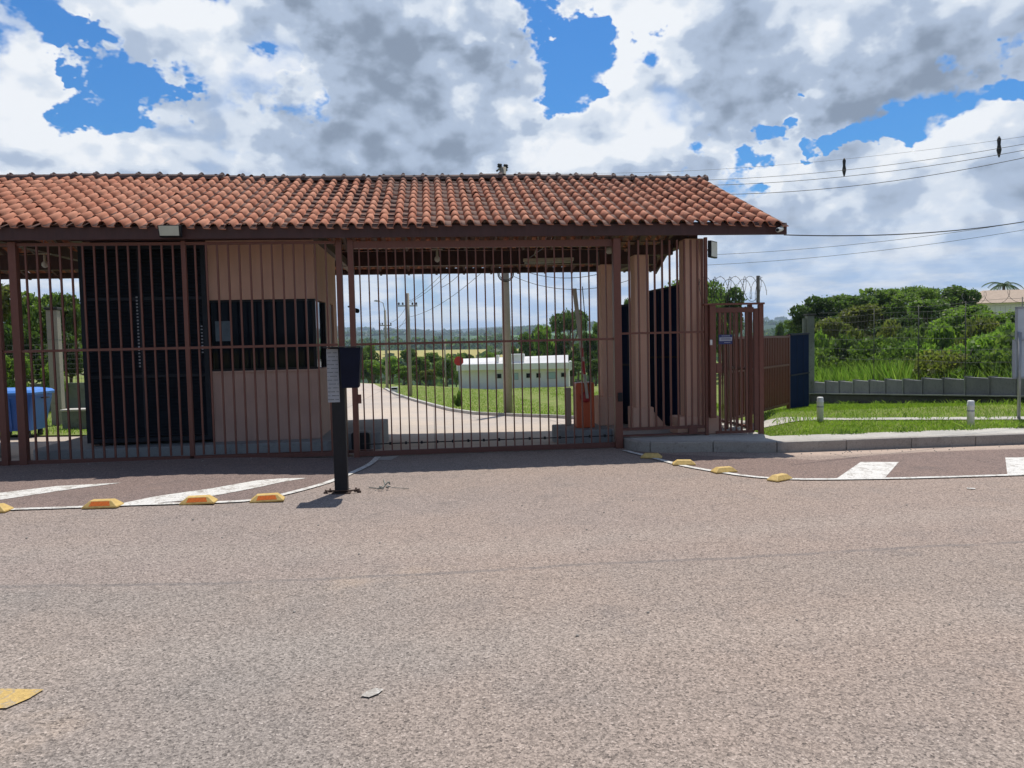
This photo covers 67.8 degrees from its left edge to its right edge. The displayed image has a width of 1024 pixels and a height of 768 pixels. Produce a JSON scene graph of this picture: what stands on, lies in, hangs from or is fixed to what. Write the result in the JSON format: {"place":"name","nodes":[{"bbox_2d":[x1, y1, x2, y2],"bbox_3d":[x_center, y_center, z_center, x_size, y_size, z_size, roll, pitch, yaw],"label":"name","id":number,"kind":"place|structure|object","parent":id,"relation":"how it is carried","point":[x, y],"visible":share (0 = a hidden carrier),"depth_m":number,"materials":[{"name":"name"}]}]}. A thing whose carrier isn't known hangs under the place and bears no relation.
{"place":"outdoors","nodes":[
{"label":"outdoors","id":0,"kind":"place"},
{"bbox_2d":[10,376,86,435],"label":"lawn","id":1,"kind":"structure","parent":0,"point":[49,414],"depth_m":18.08,"materials":[{"name":"green plant"}]},
{"bbox_2d":[1,282,24,337],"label":"tree","id":2,"kind":"object","parent":1,"relation":"on","point":[5,289],"visible":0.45,"depth_m":26.95,"materials":[{"name":"green plant"}]},
{"bbox_2d":[5,353,30,387],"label":"tree","id":3,"kind":"object","parent":1,"relation":"on","point":[10,381],"visible":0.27,"depth_m":23.77,"materials":[{"name":"green plant"}]},
{"bbox_2d":[4,324,35,382],"bbox_3d":[-16.432,-0.423,24.959,1.445,3.233,1.422,-2,3,-6],"label":"tree","id":4,"kind":"object","parent":1,"relation":"on","point":[8,335],"visible":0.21,"depth_m":24.70,"materials":[{"name":"green plant"}]},
{"bbox_2d":[23,328,47,383],"bbox_3d":[-16.410,-0.433,26.131,1.393,3.162,1.372,1,4,37],"label":"tree","id":5,"kind":"object","parent":1,"relation":"on","point":[35,337],"visible":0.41,"depth_m":25.96,"materials":[{"name":"green plant"}]},
{"bbox_2d":[21,290,60,345],"bbox_3d":[-17.692,-1.196,28.949,1.979,4.732,1.770,1,4,39],"label":"tree","id":6,"kind":"object","parent":1,"relation":"on","point":[34,310],"visible":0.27,"depth_m":28.45,"materials":[{"name":"green plant"}]},
{"bbox_2d":[44,307,65,425],"bbox_3d":[-11.559,-0.426,19.307,0.320,3.020,0.280,-2,3,-6],"label":"concrete post","id":7,"kind":"object","parent":1,"relation":"on","point":[59,358],"visible":0.63,"depth_m":19.22,"materials":[{"name":"concrete"}]},
{"bbox_2d":[43,293,82,382],"bbox_3d":[-16.607,-1.141,28.362,1.398,4.682,1.446,-3,3,-22],"label":"tree","id":8,"kind":"object","parent":1,"relation":"on","point":[68,312],"visible":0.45,"depth_m":28.16,"materials":[{"name":"green plant"}]},
{"bbox_2d":[61,331,83,382],"bbox_3d":[-15.157,-0.360,25.953,1.204,3.038,1.185,-3,4,-32],"label":"tree","id":9,"kind":"object","parent":1,"relation":"on","point":[70,342],"visible":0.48,"depth_m":25.75,"materials":[{"name":"green plant"}]},
{"bbox_2d":[60,408,86,428],"bbox_3d":[-10.438,0.849,18.383,0.690,0.510,0.460,-2,3,-6],"label":"concrete box","id":10,"kind":"object","parent":1,"relation":"on","point":[74,418],"visible":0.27,"depth_m":18.18,"materials":[{"name":"grey concrete"}]},
{"bbox_2d":[0,383,573,460],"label":"concrete road","id":11,"kind":"structure","parent":0,"point":[41,441],"depth_m":18.56,"materials":[{"name":"grey concrete"}]},
{"bbox_2d":[7,387,54,437],"bbox_3d":[-10.768,0.620,16.575,1.300,1.068,0.938,-1,3,-4],"label":"dumpster","id":12,"kind":"object","parent":11,"relation":"on","point":[39,408],"visible":0.54,"depth_m":16.34,"materials":[{"name":"blue plastic"}]},
{"bbox_2d":[33,419,388,459],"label":"guardhouse island","id":13,"kind":"structure","parent":11,"relation":"on","point":[154,449],"depth_m":11.24,"materials":[{"name":"concrete"}]},
{"bbox_2d":[69,238,337,445],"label":"guardhouse","id":14,"kind":"structure","parent":13,"relation":"on","point":[204,339],"depth_m":11.41,"materials":[{"name":"beige painted plaster"},{"name":"dark tinted glass"},{"name":"black metal"}]},
{"bbox_2d":[210,301,313,368],"bbox_3d":[-3.773,-0.743,11.558,1.510,1.060,0.020,-2,3,-6],"label":"window pane","id":15,"kind":"structure","parent":14,"relation":"in","point":[268,305],"depth_m":11.55,"materials":[{"name":"black glass"}]},
{"bbox_2d":[315,301,323,366],"bbox_3d":[-3.097,-0.791,12.154,0.020,1.060,0.990,-2,3,-6],"label":"window pane","id":16,"kind":"structure","parent":14,"relation":"in","point":[320,322],"depth_m":12.39,"materials":[{"name":"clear glass"}]},
{"bbox_2d":[322,303,326,366],"bbox_3d":[-3.138,-0.818,12.682,0.087,1.060,0.069,-2,3,-6],"label":"window frame","id":17,"kind":"structure","parent":14,"relation":"in","point":[323,304],"depth_m":12.65,"materials":[{"name":"black paint"}]},
{"bbox_2d":[350,431,373,450],"bbox_3d":[-2.343,0.908,11.833,0.360,0.330,0.300,-2,3,-6],"label":"gate motor","id":18,"kind":"object","parent":11,"relation":"on","point":[368,437],"visible":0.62,"depth_m":11.72,"materials":[{"name":"black paint"}]},
{"bbox_2d":[552,424,611,443],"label":"barrier island","id":19,"kind":"structure","parent":11,"relation":"on","point":[578,431],"depth_m":12.50,"materials":[{"name":"concrete"}]},
{"bbox_2d":[573,287,594,427],"bbox_3d":[1.176,-0.443,12.771,0.355,2.350,0.349,-2,3,-6],"label":"boom barrier","id":20,"kind":"object","parent":19,"relation":"on","point":[578,404],"visible":0.67,"depth_m":12.69,"materials":[{"name":"orange metal"}]},
{"bbox_2d":[594,264,613,425],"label":"roof column","id":21,"kind":"structure","parent":19,"relation":"on","point":[602,345],"depth_m":13.05,"materials":[{"name":"brown wood"}]},
{"bbox_2d":[0,171,788,279],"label":"tiled roof","id":22,"kind":"structure","parent":21,"relation":"on","point":[53,207],"depth_m":12.02,"materials":[{"name":"tile"}]},
{"bbox_2d":[157,225,181,237],"bbox_3d":[-4.608,-2.061,10.279,0.290,0.164,0.163,-2,3,-6],"label":"floodlight","id":23,"kind":"object","parent":22,"relation":"attached to","point":[169,231],"visible":1,"depth_m":10.22,"materials":[{"name":"black paint"}]},
{"bbox_2d":[523,237,573,263],"bbox_3d":[0.627,-2.575,13.264,0.880,0.938,0.100,-1,3,0],"label":"tube light","id":24,"kind":"object","parent":22,"relation":"hanging from","point":[542,260],"visible":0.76,"depth_m":13.26,"materials":[{"name":"beige metal"}]},
{"bbox_2d":[784,221,1023,235],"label":"overhead wire","id":25,"kind":"object","parent":22,"relation":"attached to","point":[900,234],"visible":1,"depth_m":11.46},
{"bbox_2d":[12,385,717,434],"bbox_3d":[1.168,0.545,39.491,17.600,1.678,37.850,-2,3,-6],"label":"lawn","id":26,"kind":"structure","parent":0,"point":[536,398],"depth_m":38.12,"materials":[{"name":"green plant"}]},
{"bbox_2d":[380,310,391,388],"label":"utility pole","id":27,"kind":"object","parent":26,"relation":"on","point":[385,325],"visible":0.79,"depth_m":49.61,"materials":[{"name":"concrete"}]},
{"bbox_2d":[398,293,416,395],"bbox_3d":[-5.294,-1.844,39.099,1.017,5.614,0.234,-2,3,-19],"label":"utility pole","id":28,"kind":"object","parent":26,"relation":"on","point":[409,345],"visible":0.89,"depth_m":39.00,"materials":[{"name":"concrete"}]},
{"bbox_2d":[496,163,513,412],"bbox_3d":[-0.199,-2.786,23.880,0.518,8.131,0.433,-2,3,-6],"label":"utility pole","id":29,"kind":"object","parent":26,"relation":"on","point":[508,364],"visible":0.56,"depth_m":23.87,"materials":[{"name":"concrete"}]},
{"bbox_2d":[0,444,1023,767],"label":"road","id":30,"kind":"structure","parent":0,"point":[150,622],"depth_m":4.51,"materials":[{"name":"grey asphalt"}]},
{"bbox_2d":[81,498,123,508],"bbox_3d":[-4.031,1.174,7.502,0.336,0.073,0.168,-1,3,-4],"label":"road stud","id":31,"kind":"object","parent":30,"relation":"on","point":[102,503],"visible":1,"depth_m":7.44,"materials":[{"name":"yellow plastic"}]},
{"bbox_2d":[0,240,372,465],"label":"steel railing","id":32,"kind":"object","parent":30,"relation":"on","point":[18,351],"visible":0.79,"depth_m":10.59,"materials":[{"name":"brown metal"}]},
{"bbox_2d":[179,495,217,504],"bbox_3d":[-3.166,1.167,7.693,0.336,0.073,0.168,-2,3,-8],"label":"road stud","id":33,"kind":"object","parent":30,"relation":"on","point":[198,499],"visible":1,"depth_m":7.63,"materials":[{"name":"yellow plastic"}]},
{"bbox_2d":[250,493,284,502],"bbox_3d":[-2.531,1.173,7.880,0.336,0.073,0.168,-2,3,-12],"label":"road stud","id":34,"kind":"object","parent":30,"relation":"on","point":[267,497],"visible":1,"depth_m":7.82,"materials":[{"name":"yellow plastic"}]},
{"bbox_2d":[323,346,362,494],"bbox_3d":[-1.841,0.394,8.272,0.464,1.600,0.285,-2,3,-6],"label":"intercom post","id":35,"kind":"object","parent":30,"relation":"on","point":[344,363],"visible":1,"depth_m":8.23,"materials":[{"name":"black metal"}]},
{"bbox_2d":[347,238,622,457],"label":"sliding gate","id":36,"kind":"structure","parent":30,"relation":"on","point":[615,244],"depth_m":11.09,"materials":[{"name":"brown metal"}]},
{"bbox_2d":[623,433,1023,452],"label":"kerb","id":37,"kind":"structure","parent":30,"relation":"on","point":[630,443],"depth_m":10.71,"materials":[{"name":"concrete"}]},
{"bbox_2d":[0,0,1023,329],"label":"sky","id":38,"kind":"structure","parent":0,"point":[231,87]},
{"bbox_2d":[10,319,1023,455],"bbox_3d":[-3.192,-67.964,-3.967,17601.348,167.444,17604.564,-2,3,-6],"label":"ground","id":39,"kind":"structure","parent":0,"point":[473,352],"depth_m":13.90,"materials":[{"name":"green plant"}]},
{"bbox_2d":[29,382,85,410],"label":"garden wall","id":40,"kind":"structure","parent":39,"relation":"on","point":[73,397],"depth_m":24.62,"materials":[{"name":"concrete"}]},
{"bbox_2d":[360,345,379,382],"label":"tree","id":41,"kind":"object","parent":39,"relation":"on","point":[375,354],"visible":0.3,"depth_m":82.08,"materials":[{"name":"green plant"}]},
{"bbox_2d":[363,359,384,382],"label":"tree","id":42,"kind":"object","parent":39,"relation":"on","point":[375,366],"visible":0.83,"depth_m":64.61,"materials":[{"name":"green plant"}]},
{"bbox_2d":[411,356,429,385],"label":"tree","id":43,"kind":"object","parent":39,"relation":"on","point":[420,360],"visible":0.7,"depth_m":63.22,"materials":[{"name":"green plant"}]},
{"bbox_2d":[433,357,458,386],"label":"tree","id":44,"kind":"object","parent":39,"relation":"on","point":[439,369],"visible":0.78,"depth_m":65.36,"materials":[{"name":"green plant"}]},
{"bbox_2d":[384,388,572,418],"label":"roadside kerb","id":45,"kind":"structure","parent":39,"relation":"on","point":[476,412],"depth_m":24.12,"materials":[{"name":"concrete"}]},
{"bbox_2d":[456,354,571,389],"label":"white building","id":46,"kind":"structure","parent":39,"relation":"on","point":[517,372],"depth_m":59.09,"materials":[{"name":"paint"}]},
{"bbox_2d":[518,331,536,355],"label":"tree","id":47,"kind":"object","parent":39,"relation":"on","point":[525,345],"visible":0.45,"depth_m":87.19,"materials":[{"name":"green plant"}]},
{"bbox_2d":[534,325,554,355],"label":"tree","id":48,"kind":"object","parent":39,"relation":"on","point":[543,345],"visible":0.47,"depth_m":79.19,"materials":[{"name":"green plant"}]},
{"bbox_2d":[552,332,571,354],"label":"tree","id":49,"kind":"object","parent":39,"relation":"on","point":[560,347],"visible":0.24,"depth_m":80.93,"materials":[{"name":"green plant"}]},
{"bbox_2d":[549,307,588,385],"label":"tree","id":50,"kind":"object","parent":39,"relation":"on","point":[568,321],"visible":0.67,"depth_m":75.00,"materials":[{"name":"green plant"}]},
{"bbox_2d":[577,330,597,381],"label":"tree","id":51,"kind":"object","parent":39,"relation":"on","point":[594,349],"visible":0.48,"depth_m":65.22,"materials":[{"name":"green plant"}]},
{"bbox_2d":[338,324,875,386],"bbox_3d":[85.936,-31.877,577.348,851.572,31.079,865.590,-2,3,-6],"label":"woods","id":52,"kind":"object","parent":39,"relation":"on","point":[499,349],"visible":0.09,"depth_m":655.51,"materials":[{"name":"green plant"}]},
{"bbox_2d":[337,316,932,336],"bbox_3d":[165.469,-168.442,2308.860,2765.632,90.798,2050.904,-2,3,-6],"label":"distant woods","id":53,"kind":"object","parent":39,"relation":"on","point":[516,331],"visible":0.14,"depth_m":1775.68,"materials":[{"name":"green plant"}]},
{"bbox_2d":[664,279,724,307],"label":"tree","id":54,"kind":"object","parent":39,"relation":"on","point":[716,290],"visible":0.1,"depth_m":45.72,"materials":[{"name":"green plant"}]},
{"bbox_2d":[716,284,746,372],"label":"tree","id":55,"kind":"object","parent":39,"relation":"on","point":[733,290],"visible":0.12,"depth_m":47.62,"materials":[{"name":"green plant"}]},
{"bbox_2d":[788,333,809,408],"bbox_3d":[6.160,-0.183,16.310,0.062,1.830,2.734,0,4,29],"label":"navy panel","id":56,"kind":"object","parent":39,"relation":"on","point":[799,370],"visible":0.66,"depth_m":16.21,"materials":[{"name":"metal"}]},
{"bbox_2d":[788,303,822,332],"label":"tree","id":57,"kind":"object","parent":39,"relation":"on","point":[797,312],"visible":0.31,"depth_m":43.53,"materials":[{"name":"green plant"}]},
{"bbox_2d":[802,314,815,402],"bbox_3d":[8.320,-0.675,21.374,0.330,2.570,0.240,-2,3,-6],"label":"concrete post","id":58,"kind":"object","parent":39,"relation":"on","point":[808,323],"visible":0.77,"depth_m":21.28,"materials":[{"name":"concrete"}]},
{"bbox_2d":[802,294,846,320],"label":"tree","id":59,"kind":"object","parent":39,"relation":"on","point":[824,307],"visible":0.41,"depth_m":43.87,"materials":[{"name":"green plant"}]},
{"bbox_2d":[814,328,834,352],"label":"shrub","id":60,"kind":"object","parent":39,"relation":"on","point":[824,339],"visible":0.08,"depth_m":30.18,"materials":[{"name":"green plant"}]},
{"bbox_2d":[814,345,838,365],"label":"shrub","id":61,"kind":"object","parent":39,"relation":"on","point":[823,353],"visible":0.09,"depth_m":27.20,"materials":[{"name":"green plant"}]},
{"bbox_2d":[814,317,851,343],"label":"tree","id":62,"kind":"object","parent":39,"relation":"on","point":[825,325],"visible":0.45,"depth_m":32.74,"materials":[{"name":"green plant"}]},
{"bbox_2d":[818,355,851,372],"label":"shrub","id":63,"kind":"object","parent":39,"relation":"on","point":[828,360],"visible":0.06,"depth_m":23.65,"materials":[{"name":"green plant"}]},
{"bbox_2d":[828,329,864,361],"bbox_3d":[12.375,-0.564,27.541,1.937,2.888,2.030,-1,3,6],"label":"shrub","id":64,"kind":"object","parent":39,"relation":"on","point":[849,341],"visible":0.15,"depth_m":27.02,"materials":[{"name":"green plant"}]},
{"bbox_2d":[822,293,884,308],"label":"tree","id":65,"kind":"object","parent":39,"relation":"on","point":[843,300],"visible":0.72,"depth_m":43.99,"materials":[{"name":"green plant"}]},
{"bbox_2d":[837,303,883,337],"bbox_3d":[15.688,-1.941,34.634,2.304,3.398,2.578,0,4,28],"label":"tree","id":66,"kind":"object","parent":39,"relation":"on","point":[857,318],"visible":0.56,"depth_m":33.77,"materials":[{"name":"green plant"}]},
{"bbox_2d":[814,356,923,381],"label":"tall grass","id":67,"kind":"structure","parent":39,"relation":"on","point":[865,374],"depth_m":19.80,"materials":[{"name":"green plant"}]},
{"bbox_2d":[717,398,1023,435],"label":"short grass","id":68,"kind":"structure","parent":39,"relation":"on","point":[839,407],"depth_m":12.63,"materials":[{"name":"green plant"}]},
{"bbox_2d":[842,334,903,373],"bbox_3d":[10.543,-0.233,21.816,1.811,2.393,2.043,-4,4,-37],"label":"shrub","id":69,"kind":"object","parent":39,"relation":"on","point":[875,343],"visible":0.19,"depth_m":21.73,"materials":[{"name":"green plant"}]},
{"bbox_2d":[846,318,902,347],"bbox_3d":[14.277,-0.930,29.597,1.657,3.192,2.514,-3,4,-35],"label":"shrub","id":70,"kind":"object","parent":39,"relation":"on","point":[888,332],"visible":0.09,"depth_m":29.01,"materials":[{"name":"green plant"}]},
{"bbox_2d":[859,287,921,327],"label":"tree","id":71,"kind":"object","parent":39,"relation":"on","point":[891,297],"visible":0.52,"depth_m":43.93,"materials":[{"name":"green plant"}]},
{"bbox_2d":[868,343,917,371],"bbox_3d":[10.322,-0.122,20.200,1.567,1.962,1.389,2,4,43],"label":"shrub","id":72,"kind":"object","parent":39,"relation":"on","point":[912,351],"visible":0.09,"depth_m":20.09,"materials":[{"name":"green plant"}]},
{"bbox_2d":[764,416,1023,426],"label":"footpath","id":73,"kind":"structure","parent":39,"relation":"on","point":[767,423],"depth_m":12.57,"materials":[{"name":"concrete"}]},
{"bbox_2d":[1012,307,1023,419],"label":"roadside sign","id":74,"kind":"object","parent":73,"relation":"on","point":[1018,358],"visible":0.97,"depth_m":12.30,"materials":[{"name":"metal"}]},
{"bbox_2d":[871,313,926,337],"bbox_3d":[16.381,-1.578,32.224,1.991,2.837,2.023,1,4,36],"label":"tree","id":75,"kind":"object","parent":39,"relation":"on","point":[905,322],"visible":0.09,"depth_m":31.86,"materials":[{"name":"green plant"}]},
{"bbox_2d":[893,322,932,347],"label":"shrub","id":76,"kind":"object","parent":39,"relation":"on","point":[900,335],"visible":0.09,"depth_m":27.68,"materials":[{"name":"green plant"}]},
{"bbox_2d":[815,363,1011,381],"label":"tall grass","id":77,"kind":"structure","parent":39,"relation":"on","point":[995,374],"depth_m":16.39,"materials":[{"name":"green plant"}]},
{"bbox_2d":[809,376,1023,403],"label":"boundary wall","id":78,"kind":"structure","parent":39,"relation":"on","point":[992,389],"depth_m":16.88,"materials":[{"name":"concrete"}]},
{"bbox_2d":[818,289,1023,380],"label":"wire fence","id":79,"kind":"object","parent":78,"relation":"on","point":[931,338],"visible":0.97,"depth_m":16.99,"materials":[{"name":"grey metal"}]},
{"bbox_2d":[895,285,944,301],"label":"tree","id":80,"kind":"object","parent":39,"relation":"on","point":[929,293],"visible":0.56,"depth_m":44.92,"materials":[{"name":"green plant"}]},
{"bbox_2d":[892,349,950,379],"bbox_3d":[10.465,-0.031,18.936,1.501,1.695,2.278,-1,3,12],"label":"shrub","id":81,"kind":"object","parent":39,"relation":"on","point":[928,358],"visible":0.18,"depth_m":18.47,"materials":[{"name":"green plant"}]},
{"bbox_2d":[906,299,951,324],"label":"tree","id":82,"kind":"object","parent":39,"relation":"on","point":[924,312],"visible":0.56,"depth_m":34.57,"materials":[{"name":"green plant"}]},
{"bbox_2d":[922,321,963,349],"bbox_3d":[15.200,-0.763,26.837,1.779,2.992,2.433,1,4,38],"label":"shrub","id":83,"kind":"object","parent":39,"relation":"on","point":[943,334],"visible":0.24,"depth_m":26.38,"materials":[{"name":"green plant"}]},
{"bbox_2d":[923,284,968,321],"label":"tree","id":84,"kind":"object","parent":39,"relation":"on","point":[949,293],"visible":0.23,"depth_m":45.79,"materials":[{"name":"green plant"}]},
{"bbox_2d":[924,349,974,378],"bbox_3d":[10.536,-0.030,18.031,1.581,1.609,2.400,0,3,23],"label":"shrub","id":85,"kind":"object","parent":39,"relation":"on","point":[946,361],"visible":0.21,"depth_m":17.45,"materials":[{"name":"green plant"}]},
{"bbox_2d":[929,304,990,342],"bbox_3d":[19.140,-2.032,32.564,2.685,2.760,2.164,-3,4,-34],"label":"tree","id":86,"kind":"object","parent":39,"relation":"on","point":[954,319],"visible":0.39,"depth_m":32.07,"materials":[{"name":"green plant"}]},
{"bbox_2d":[940,333,994,354],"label":"shrub","id":87,"kind":"object","parent":39,"relation":"on","point":[975,344],"visible":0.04,"depth_m":20.75,"materials":[{"name":"green plant"}]},
{"bbox_2d":[951,288,983,311],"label":"tree","id":88,"kind":"object","parent":39,"relation":"on","point":[975,294],"visible":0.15,"depth_m":45.68,"materials":[{"name":"green plant"}]},
{"bbox_2d":[967,400,974,426],"bbox_3d":[7.051,0.460,11.706,0.110,0.415,0.110,-2,3,-6],"label":"bollard","id":89,"kind":"object","parent":39,"relation":"on","point":[970,411],"visible":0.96,"depth_m":11.67,"materials":[{"name":"concrete"}]},
{"bbox_2d":[948,313,999,349],"bbox_3d":[15.617,-0.815,25.199,2.127,3.136,1.979,0,3,24],"label":"shrub","id":90,"kind":"object","parent":39,"relation":"on","point":[976,328],"visible":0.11,"depth_m":25.17,"materials":[{"name":"green plant"}]},
{"bbox_2d":[959,351,993,376],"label":"shrub","id":91,"kind":"object","parent":39,"relation":"on","point":[973,366],"visible":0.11,"depth_m":16.76,"materials":[{"name":"green plant"}]},
{"bbox_2d":[966,329,1008,353],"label":"shrub","id":92,"kind":"object","parent":39,"relation":"on","point":[990,340],"visible":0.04,"depth_m":20.71,"materials":[{"name":"green plant"}]},
{"bbox_2d":[968,309,1014,324],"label":"tree","id":93,"kind":"object","parent":39,"relation":"on","point":[1001,319],"visible":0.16,"depth_m":29.79,"materials":[{"name":"green plant"}]},
{"bbox_2d":[962,289,1023,314],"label":"hill house","id":94,"kind":"structure","parent":39,"relation":"on","point":[1001,296],"depth_m":52.34,"materials":[{"name":"tile"}]},
{"bbox_2d":[978,344,1011,377],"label":"shrub","id":95,"kind":"object","parent":39,"relation":"on","point":[1003,359],"visible":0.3,"depth_m":15.88,"materials":[{"name":"green plant"}]},
{"bbox_2d":[990,329,1014,354],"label":"shrub","id":96,"kind":"object","parent":39,"relation":"on","point":[1001,340],"visible":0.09,"depth_m":18.23,"materials":[{"name":"green plant"}]},
{"bbox_2d":[606,420,1023,441],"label":"sidewalk","id":97,"kind":"structure","parent":0,"point":[755,436],"depth_m":11.18,"materials":[{"name":"concrete"}]},
{"bbox_2d":[621,304,631,423],"bbox_3d":[1.946,-0.340,13.347,0.062,2.090,1.084,-2,3,-20],"label":"navy panel","id":98,"kind":"object","parent":97,"relation":"on","point":[625,356],"visible":0.21,"depth_m":13.24,"materials":[{"name":"metal"}]},
{"bbox_2d":[628,255,665,430],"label":"roof column","id":99,"kind":"structure","parent":97,"relation":"on","point":[634,341],"depth_m":12.25,"materials":[{"name":"brown wood"}]},
{"bbox_2d":[649,285,679,425],"bbox_3d":[2.587,-0.465,12.904,0.062,2.360,0.992,-3,3,-22],"label":"navy panel","id":100,"kind":"object","parent":97,"relation":"on","point":[666,352],"visible":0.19,"depth_m":12.89,"materials":[{"name":"metal"}]},
{"bbox_2d":[622,237,708,436],"bbox_3d":[2.269,-0.685,11.347,1.320,2.960,0.080,-2,3,-6],"label":"steel railing","id":101,"kind":"object","parent":97,"relation":"on","point":[692,428],"visible":0.98,"depth_m":11.36,"materials":[{"name":"brown metal"}]},
{"bbox_2d":[670,238,718,434],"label":"roof column","id":102,"kind":"structure","parent":97,"relation":"on","point":[713,425],"depth_m":11.58,"materials":[{"name":"brown wood"}]},
{"bbox_2d":[702,276,764,433],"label":"pedestrian gate","id":103,"kind":"structure","parent":97,"relation":"on","point":[714,367],"depth_m":11.41,"materials":[{"name":"brown metal"}]},
{"bbox_2d":[699,276,766,302],"bbox_3d":[3.292,-1.416,11.388,0.984,0.409,0.365,-2,3,-6],"label":"razor wire","id":104,"kind":"object","parent":103,"relation":"on","point":[735,297],"visible":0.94,"depth_m":11.33,"materials":[{"name":"grey metal"}]},
{"bbox_2d":[716,305,752,429],"bbox_3d":[3.448,-0.240,13.009,0.061,2.080,2.714,-2,3,-9],"label":"side fence","id":105,"kind":"object","parent":97,"relation":"on","point":[750,382],"visible":0.17,"depth_m":11.87,"materials":[{"name":"brown metal"}]},
{"bbox_2d":[726,335,789,428],"bbox_3d":[4.438,-0.063,13.600,0.060,1.620,3.531,1,4,36],"label":"side fence","id":106,"kind":"object","parent":97,"relation":"on","point":[776,371],"visible":0.51,"depth_m":14.10,"materials":[{"name":"brown metal"}]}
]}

